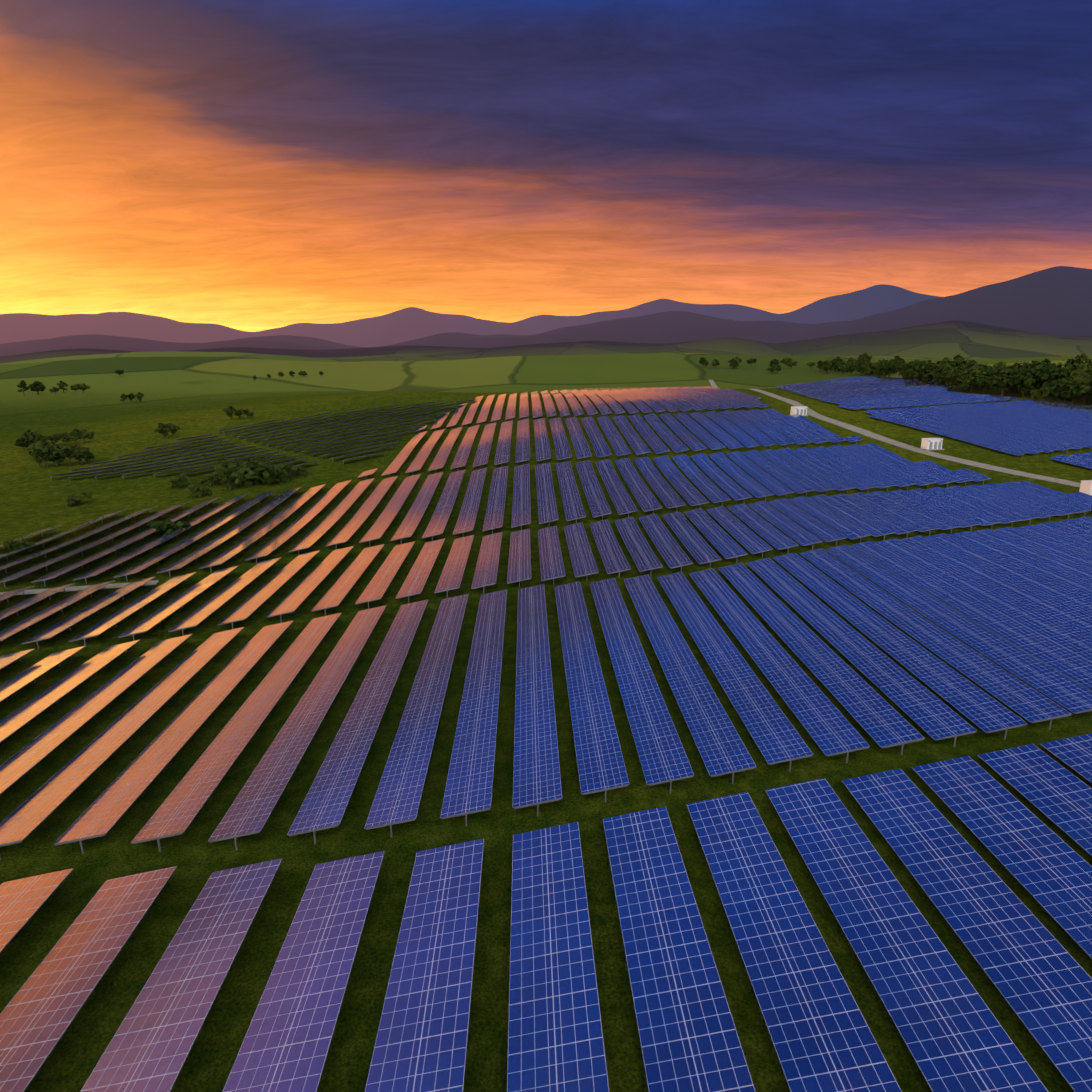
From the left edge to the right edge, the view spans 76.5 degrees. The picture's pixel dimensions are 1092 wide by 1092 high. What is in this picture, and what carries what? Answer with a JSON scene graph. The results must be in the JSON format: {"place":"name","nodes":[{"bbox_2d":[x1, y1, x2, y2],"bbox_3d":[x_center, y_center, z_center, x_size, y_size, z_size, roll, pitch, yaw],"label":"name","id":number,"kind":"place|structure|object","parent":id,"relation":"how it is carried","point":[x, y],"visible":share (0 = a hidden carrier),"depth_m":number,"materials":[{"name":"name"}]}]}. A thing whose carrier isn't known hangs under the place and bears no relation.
{"place":"outdoors","nodes":[
{"label":"outdoors","id":0,"kind":"place"},
{"bbox_2d":[0,580,158,595],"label":"field path","id":1,"kind":"structure","parent":0,"point":[73,588],"depth_m":99.43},
{"bbox_2d":[0,266,1091,1091],"bbox_3d":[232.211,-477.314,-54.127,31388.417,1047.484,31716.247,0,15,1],"label":"grassy ground","id":2,"kind":"structure","parent":0,"point":[190,380],"depth_m":93.98,"materials":[{"name":"green plant"}]},
{"bbox_2d":[3,538,37,552],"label":"bush","id":3,"kind":"object","parent":2,"relation":"on","point":[24,543],"visible":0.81,"depth_m":118.24,"materials":[{"name":"green plant"}]},
{"bbox_2d":[14,437,30,449],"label":"tree","id":4,"kind":"object","parent":2,"relation":"on","point":[22,442],"visible":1,"depth_m":238.31,"materials":[{"name":"green plant"}]},
{"bbox_2d":[16,380,28,394],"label":"tree","id":5,"kind":"object","parent":2,"relation":"on","point":[22,383],"visible":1,"depth_m":441.02,"materials":[{"name":"green plant"}]},
{"bbox_2d":[20,429,43,444],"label":"tree","id":6,"kind":"object","parent":2,"relation":"on","point":[30,436],"visible":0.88,"depth_m":240.56,"materials":[{"name":"green plant"}]},
{"bbox_2d":[28,381,44,394],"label":"tree","id":7,"kind":"object","parent":2,"relation":"on","point":[36,386],"visible":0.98,"depth_m":446.39,"materials":[{"name":"green plant"}]},
{"bbox_2d":[29,450,45,467],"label":"tree","id":8,"kind":"object","parent":2,"relation":"on","point":[39,461],"visible":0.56,"depth_m":206.34,"materials":[{"name":"green plant"}]},
{"bbox_2d":[29,438,54,466],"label":"tree","id":9,"kind":"object","parent":2,"relation":"on","point":[42,446],"visible":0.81,"depth_m":205.83,"materials":[{"name":"green plant"}]},
{"bbox_2d":[46,433,58,444],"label":"tree","id":10,"kind":"object","parent":2,"relation":"on","point":[52,438],"visible":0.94,"depth_m":243.28,"materials":[{"name":"green plant"}]},
{"bbox_2d":[49,386,58,393],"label":"tree","id":11,"kind":"object","parent":2,"relation":"on","point":[55,389],"visible":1,"depth_m":452.07,"materials":[{"name":"green plant"}]},
{"bbox_2d":[44,449,65,466],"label":"tree","id":12,"kind":"object","parent":2,"relation":"on","point":[53,457],"visible":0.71,"depth_m":207.06,"materials":[{"name":"green plant"}]},
{"bbox_2d":[55,433,70,444],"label":"tree","id":13,"kind":"object","parent":2,"relation":"on","point":[64,437],"visible":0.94,"depth_m":243.82,"materials":[{"name":"green plant"}]},
{"bbox_2d":[57,381,68,391],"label":"tree","id":14,"kind":"object","parent":2,"relation":"on","point":[62,384],"visible":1,"depth_m":463.89,"materials":[{"name":"green plant"}]},
{"bbox_2d":[50,442,84,465],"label":"tree","id":15,"kind":"object","parent":2,"relation":"on","point":[61,451],"visible":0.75,"depth_m":207.58,"materials":[{"name":"green plant"}]},
{"bbox_2d":[67,428,80,443],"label":"tree","id":16,"kind":"object","parent":2,"relation":"on","point":[72,433],"visible":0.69,"depth_m":244.32,"materials":[{"name":"green plant"}]},
{"bbox_2d":[64,490,91,506],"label":"bush","id":17,"kind":"object","parent":2,"relation":"on","point":[74,500],"visible":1,"depth_m":157.39,"materials":[{"name":"green plant"}]},
{"bbox_2d":[68,445,88,463],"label":"tree","id":18,"kind":"object","parent":2,"relation":"on","point":[79,450],"visible":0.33,"depth_m":210.37,"materials":[{"name":"green plant"}]},
{"bbox_2d":[74,382,90,390],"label":"tree","id":19,"kind":"object","parent":2,"relation":"on","point":[83,387],"visible":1,"depth_m":464.51,"materials":[{"name":"green plant"}]},
{"bbox_2d":[73,429,94,442],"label":"tree","id":20,"kind":"object","parent":2,"relation":"on","point":[82,434],"visible":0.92,"depth_m":245.41,"materials":[{"name":"green plant"}]},
{"bbox_2d":[82,450,94,463],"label":"tree","id":21,"kind":"object","parent":2,"relation":"on","point":[87,456],"visible":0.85,"depth_m":210.25,"materials":[{"name":"green plant"}]},
{"bbox_2d":[125,393,134,400],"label":"tree","id":22,"kind":"object","parent":2,"relation":"on","point":[131,396],"visible":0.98,"depth_m":416.70,"materials":[{"name":"green plant"}]},
{"bbox_2d":[134,392,143,402],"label":"tree","id":23,"kind":"object","parent":2,"relation":"on","point":[138,396],"visible":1,"depth_m":410.81,"materials":[{"name":"green plant"}]},
{"bbox_2d":[154,423,173,438],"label":"tree","id":24,"kind":"object","parent":2,"relation":"on","point":[164,429],"visible":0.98,"depth_m":244.65,"materials":[{"name":"green plant"}]},
{"bbox_2d":[146,519,192,537],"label":"bush","id":25,"kind":"object","parent":2,"relation":"on","point":[170,526],"visible":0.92,"depth_m":128.94,"materials":[{"name":"green plant"}]},
{"bbox_2d":[167,423,179,435],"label":"tree","id":26,"kind":"object","parent":2,"relation":"on","point":[175,427],"visible":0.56,"depth_m":250.56,"materials":[{"name":"green plant"}]},
{"bbox_2d":[168,476,191,487],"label":"bush","id":27,"kind":"object","parent":2,"relation":"on","point":[176,482],"visible":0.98,"depth_m":171.87,"materials":[{"name":"green plant"}]},
{"bbox_2d":[186,484,212,497],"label":"bush","id":28,"kind":"object","parent":2,"relation":"on","point":[197,489],"visible":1,"depth_m":162.87,"materials":[{"name":"green plant"}]},
{"bbox_2d":[200,475,224,486],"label":"bush","id":29,"kind":"object","parent":2,"relation":"on","point":[211,479],"visible":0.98,"depth_m":173.83,"materials":[{"name":"green plant"}]},
{"bbox_2d":[223,406,235,419],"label":"tree","id":30,"kind":"object","parent":2,"relation":"on","point":[228,410],"visible":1,"depth_m":276.44,"materials":[{"name":"green plant"}]},
{"bbox_2d":[214,458,272,489],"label":"bush","id":31,"kind":"object","parent":2,"relation":"on","point":[232,474],"visible":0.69,"depth_m":171.19,"materials":[{"name":"green plant"}]},
{"bbox_2d":[239,407,253,418],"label":"tree","id":32,"kind":"object","parent":2,"relation":"on","point":[246,412],"visible":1,"depth_m":276.26,"materials":[{"name":"green plant"}]},
{"bbox_2d":[50,399,476,480],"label":"solar array","id":33,"kind":"object","parent":2,"relation":"on","point":[186,461],"visible":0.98,"depth_m":219.79,"materials":[{"name":"black glass"}]},
{"bbox_2d":[241,457,290,486],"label":"bush","id":34,"kind":"object","parent":2,"relation":"on","point":[266,473],"visible":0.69,"depth_m":172.14,"materials":[{"name":"green plant"}]},
{"bbox_2d":[256,465,289,483],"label":"bush","id":35,"kind":"object","parent":2,"relation":"on","point":[269,479],"visible":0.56,"depth_m":170.42,"materials":[{"name":"green plant"}]},
{"bbox_2d":[273,464,307,478],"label":"bush","id":36,"kind":"object","parent":2,"relation":"on","point":[295,471],"visible":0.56,"depth_m":178.38,"materials":[{"name":"green plant"}]},
{"bbox_2d":[0,386,1091,1091],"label":"solar array","id":37,"kind":"object","parent":2,"relation":"on","point":[1026,588],"visible":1,"depth_m":53.67,"materials":[{"name":"blue glass"}]},
{"bbox_2d":[711,359,719,365],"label":"tree","id":38,"kind":"object","parent":2,"relation":"on","point":[715,362],"visible":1,"depth_m":780.14,"materials":[{"name":"green plant"}]},
{"bbox_2d":[730,360,738,369],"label":"tree","id":39,"kind":"object","parent":2,"relation":"on","point":[734,363],"visible":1,"depth_m":762.92,"materials":[{"name":"green plant"}]},
{"bbox_2d":[747,358,756,365],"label":"tree","id":40,"kind":"object","parent":2,"relation":"on","point":[750,361],"visible":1,"depth_m":796.47,"materials":[{"name":"green plant"}]},
{"bbox_2d":[766,364,776,373],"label":"tree","id":41,"kind":"object","parent":2,"relation":"on","point":[772,368],"visible":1,"depth_m":710.32,"materials":[{"name":"green plant"}]},
{"bbox_2d":[769,359,779,365],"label":"tree","id":42,"kind":"object","parent":2,"relation":"on","point":[774,362],"visible":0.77,"depth_m":741.99,"materials":[{"name":"green plant"}]},
{"bbox_2d":[780,358,790,365],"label":"tree","id":43,"kind":"object","parent":2,"relation":"on","point":[785,360],"visible":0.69,"depth_m":763.25,"materials":[{"name":"green plant"}]},
{"bbox_2d":[786,361,797,368],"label":"tree","id":44,"kind":"object","parent":2,"relation":"on","point":[790,363],"visible":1,"depth_m":739.78,"materials":[{"name":"green plant"}]},
{"bbox_2d":[789,406,808,415],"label":"inverter cabin","id":45,"kind":"object","parent":2,"relation":"on","point":[801,410],"visible":0.79,"depth_m":245.66,"materials":[{"name":"white metal"}]},
{"bbox_2d":[816,360,824,369],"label":"tree","id":46,"kind":"object","parent":2,"relation":"on","point":[820,362],"visible":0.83,"depth_m":703.17,"materials":[{"name":"green plant"}]},
{"bbox_2d":[821,362,834,371],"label":"tree","id":47,"kind":"object","parent":2,"relation":"on","point":[826,366],"visible":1,"depth_m":678.99,"materials":[{"name":"green plant"}]},
{"bbox_2d":[830,357,842,371],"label":"tree","id":48,"kind":"object","parent":2,"relation":"on","point":[835,361],"visible":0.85,"depth_m":695.23,"materials":[{"name":"green plant"}]},
{"bbox_2d":[836,361,850,367],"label":"tree","id":49,"kind":"object","parent":2,"relation":"on","point":[838,363],"visible":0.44,"depth_m":681.21,"materials":[{"name":"green plant"}]},
{"bbox_2d":[855,366,864,372],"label":"tree","id":50,"kind":"object","parent":2,"relation":"on","point":[859,369],"visible":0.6,"depth_m":643.94,"materials":[{"name":"green plant"}]},
{"bbox_2d":[857,352,871,361],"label":"tree","id":51,"kind":"object","parent":2,"relation":"on","point":[865,356],"visible":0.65,"depth_m":685.37,"materials":[{"name":"green plant"}]},
{"bbox_2d":[861,360,871,375],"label":"tree","id":52,"kind":"object","parent":2,"relation":"on","point":[868,363],"visible":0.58,"depth_m":632.96,"materials":[{"name":"green plant"}]},
{"bbox_2d":[865,369,874,376],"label":"tree","id":53,"kind":"object","parent":2,"relation":"on","point":[869,371],"visible":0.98,"depth_m":620.66,"materials":[{"name":"green plant"}]},
{"bbox_2d":[871,360,884,375],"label":"tree","id":54,"kind":"object","parent":2,"relation":"on","point":[874,365],"visible":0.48,"depth_m":619.55,"materials":[{"name":"green plant"}]},
{"bbox_2d":[877,360,894,377],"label":"tree","id":55,"kind":"object","parent":2,"relation":"on","point":[889,365],"visible":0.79,"depth_m":589.34,"materials":[{"name":"green plant"}]},
{"bbox_2d":[879,365,899,376],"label":"tree","id":56,"kind":"object","parent":2,"relation":"on","point":[894,369],"visible":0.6,"depth_m":589.15,"materials":[{"name":"green plant"}]},
{"bbox_2d":[890,355,904,363],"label":"tree","id":57,"kind":"object","parent":2,"relation":"on","point":[897,358],"visible":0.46,"depth_m":630.41,"materials":[{"name":"green plant"}]},
{"bbox_2d":[899,370,908,379],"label":"tree","id":58,"kind":"object","parent":2,"relation":"on","point":[905,376],"visible":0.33,"depth_m":399.75,"materials":[{"name":"green plant"}]},
{"bbox_2d":[902,362,920,381],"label":"tree","id":59,"kind":"object","parent":2,"relation":"on","point":[907,370],"visible":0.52,"depth_m":363.76,"materials":[{"name":"green plant"}]},
{"bbox_2d":[909,366,935,383],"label":"tree","id":60,"kind":"object","parent":2,"relation":"on","point":[926,376],"visible":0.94,"depth_m":351.86,"materials":[{"name":"green plant"}]},
{"bbox_2d":[917,366,932,382],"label":"tree","id":61,"kind":"object","parent":2,"relation":"on","point":[920,378],"visible":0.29,"depth_m":353.25,"materials":[{"name":"green plant"}]},
{"bbox_2d":[912,358,938,371],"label":"tree","id":62,"kind":"object","parent":2,"relation":"on","point":[925,363],"visible":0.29,"depth_m":362.33,"materials":[{"name":"green plant"}]},
{"bbox_2d":[918,438,943,450],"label":"inverter cabin","id":63,"kind":"object","parent":2,"relation":"on","point":[927,444],"visible":1,"depth_m":200.13,"materials":[{"name":"white metal"}]},
{"bbox_2d":[776,377,1091,468],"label":"solar array","id":64,"kind":"object","parent":2,"relation":"on","point":[1021,427],"visible":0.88,"depth_m":244.22,"materials":[{"name":"blue glass"}]},
{"bbox_2d":[934,375,947,384],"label":"tree","id":65,"kind":"object","parent":2,"relation":"on","point":[941,380],"visible":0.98,"depth_m":340.18,"materials":[{"name":"green plant"}]},
{"bbox_2d":[931,369,951,380],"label":"tree","id":66,"kind":"object","parent":2,"relation":"on","point":[944,373],"visible":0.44,"depth_m":342.61,"materials":[{"name":"green plant"}]},
{"bbox_2d":[932,357,956,367],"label":"tree","id":67,"kind":"object","parent":2,"relation":"on","point":[945,359],"visible":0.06,"depth_m":357.99,"materials":[{"name":"green plant"}]},
{"bbox_2d":[938,360,953,380],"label":"tree","id":68,"kind":"object","parent":2,"relation":"on","point":[945,365],"visible":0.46,"depth_m":344.74,"materials":[{"name":"green plant"}]},
{"bbox_2d":[945,370,954,388],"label":"tree","id":69,"kind":"object","parent":2,"relation":"on","point":[948,382],"visible":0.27,"depth_m":334.03,"materials":[{"name":"green plant"}]},
{"bbox_2d":[947,368,962,390],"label":"tree","id":70,"kind":"object","parent":2,"relation":"on","point":[956,382],"visible":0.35,"depth_m":325.12,"materials":[{"name":"green plant"}]},
{"bbox_2d":[950,354,964,362],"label":"tree","id":71,"kind":"object","parent":2,"relation":"on","point":[957,358],"visible":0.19,"depth_m":364.70,"materials":[{"name":"green plant"}]},
{"bbox_2d":[954,363,975,390],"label":"tree","id":72,"kind":"object","parent":2,"relation":"on","point":[966,367],"visible":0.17,"depth_m":321.58,"materials":[{"name":"green plant"}]},
{"bbox_2d":[953,357,978,369],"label":"tree","id":73,"kind":"object","parent":2,"relation":"on","point":[972,362],"visible":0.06,"depth_m":354.90,"materials":[{"name":"green plant"}]},
{"bbox_2d":[957,368,986,392],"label":"tree","id":74,"kind":"object","parent":2,"relation":"on","point":[965,379],"visible":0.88,"depth_m":311.40,"materials":[{"name":"green plant"}]},
{"bbox_2d":[967,364,992,392],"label":"tree","id":75,"kind":"object","parent":2,"relation":"on","point":[980,368],"visible":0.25,"depth_m":311.61,"materials":[{"name":"green plant"}]},
{"bbox_2d":[973,374,987,392],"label":"tree","id":76,"kind":"object","parent":2,"relation":"on","point":[977,387],"visible":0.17,"depth_m":310.62,"materials":[{"name":"green plant"}]},
{"bbox_2d":[974,378,991,393],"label":"tree","id":77,"kind":"object","parent":2,"relation":"on","point":[982,384],"visible":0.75,"depth_m":307.59,"materials":[{"name":"green plant"}]},
{"bbox_2d":[981,365,999,391],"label":"tree","id":78,"kind":"object","parent":2,"relation":"on","point":[990,370],"visible":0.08,"depth_m":311.37,"materials":[{"name":"green plant"}]},
{"bbox_2d":[986,367,1017,395],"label":"tree","id":79,"kind":"object","parent":2,"relation":"on","point":[997,382],"visible":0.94,"depth_m":295.91,"materials":[{"name":"green plant"}]},
{"bbox_2d":[992,361,1012,371],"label":"tree","id":80,"kind":"object","parent":2,"relation":"on","point":[1000,364],"visible":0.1,"depth_m":324.57,"materials":[{"name":"green plant"}]},
{"bbox_2d":[1006,366,1021,394],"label":"tree","id":81,"kind":"object","parent":2,"relation":"on","point":[1013,372],"visible":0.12,"depth_m":300.55,"materials":[{"name":"green plant"}]},
{"bbox_2d":[1002,365,1040,396],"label":"tree","id":82,"kind":"object","parent":2,"relation":"on","point":[1019,379],"visible":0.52,"depth_m":290.26,"materials":[{"name":"green plant"}]},
{"bbox_2d":[1013,361,1032,391],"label":"tree","id":83,"kind":"object","parent":2,"relation":"on","point":[1024,365],"visible":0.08,"depth_m":307.33,"materials":[{"name":"green plant"}]},
{"bbox_2d":[1016,373,1036,397],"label":"tree","id":84,"kind":"object","parent":2,"relation":"on","point":[1027,385],"visible":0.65,"depth_m":289.69,"materials":[{"name":"green plant"}]},
{"bbox_2d":[1021,360,1048,390],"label":"tree","id":85,"kind":"object","parent":2,"relation":"on","point":[1037,363],"visible":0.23,"depth_m":300.56,"materials":[{"name":"green plant"}]},
{"bbox_2d":[1029,365,1043,395],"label":"tree","id":86,"kind":"object","parent":2,"relation":"on","point":[1038,367],"visible":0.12,"depth_m":293.63,"materials":[{"name":"green plant"}]},
{"bbox_2d":[1029,383,1057,399],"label":"tree","id":87,"kind":"object","parent":2,"relation":"on","point":[1036,393],"visible":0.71,"depth_m":270.89,"materials":[{"name":"green plant"}]},
{"bbox_2d":[1034,364,1066,398],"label":"tree","id":88,"kind":"object","parent":2,"relation":"on","point":[1057,375],"visible":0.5,"depth_m":282.74,"materials":[{"name":"green plant"}]},
{"bbox_2d":[1034,363,1070,398],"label":"tree","id":89,"kind":"object","parent":2,"relation":"on","point":[1048,376],"visible":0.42,"depth_m":283.14,"materials":[{"name":"green plant"}]},
{"bbox_2d":[1042,379,1066,401],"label":"tree","id":90,"kind":"object","parent":2,"relation":"on","point":[1056,385],"visible":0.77,"depth_m":266.44,"materials":[{"name":"green plant"}]},
{"bbox_2d":[1050,360,1072,371],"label":"tree","id":91,"kind":"object","parent":2,"relation":"on","point":[1068,366],"visible":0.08,"depth_m":301.28,"materials":[{"name":"green plant"}]},
{"bbox_2d":[1055,380,1084,403],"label":"tree","id":92,"kind":"object","parent":2,"relation":"on","point":[1072,393],"visible":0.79,"depth_m":261.26,"materials":[{"name":"green plant"}]},
{"bbox_2d":[1065,375,1091,404],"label":"tree","id":93,"kind":"object","parent":2,"relation":"on","point":[1086,389],"visible":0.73,"depth_m":260.52,"materials":[{"name":"green plant"}]},
{"bbox_2d":[1066,353,1091,368],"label":"tree","id":94,"kind":"object","parent":2,"relation":"on","point":[1078,360],"visible":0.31,"depth_m":300.97,"materials":[{"name":"green plant"}]},
{"bbox_2d":[1069,363,1091,403],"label":"tree","id":95,"kind":"object","parent":2,"relation":"on","point":[1075,374],"visible":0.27,"depth_m":267.03,"materials":[{"name":"green plant"}]},
{"bbox_2d":[1076,361,1091,369],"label":"tree","id":96,"kind":"object","parent":2,"relation":"on","point":[1082,365],"visible":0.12,"depth_m":294.90,"materials":[{"name":"green plant"}]},
{"bbox_2d":[1079,480,1091,494],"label":"inverter cabin","id":97,"kind":"object","parent":2,"relation":"on","point":[1085,486],"visible":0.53,"depth_m":156.99,"materials":[{"name":"white metal"}]},
{"bbox_2d":[0,0,1091,331],"label":"sky","id":98,"kind":"structure","parent":0,"point":[243,165],"materials":[{"name":"orange"}]},
{"bbox_2d":[709,380,1080,486],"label":"road","id":99,"kind":"structure","parent":0,"point":[810,412],"depth_m":203.51,"materials":[{"name":"grey gravel"}]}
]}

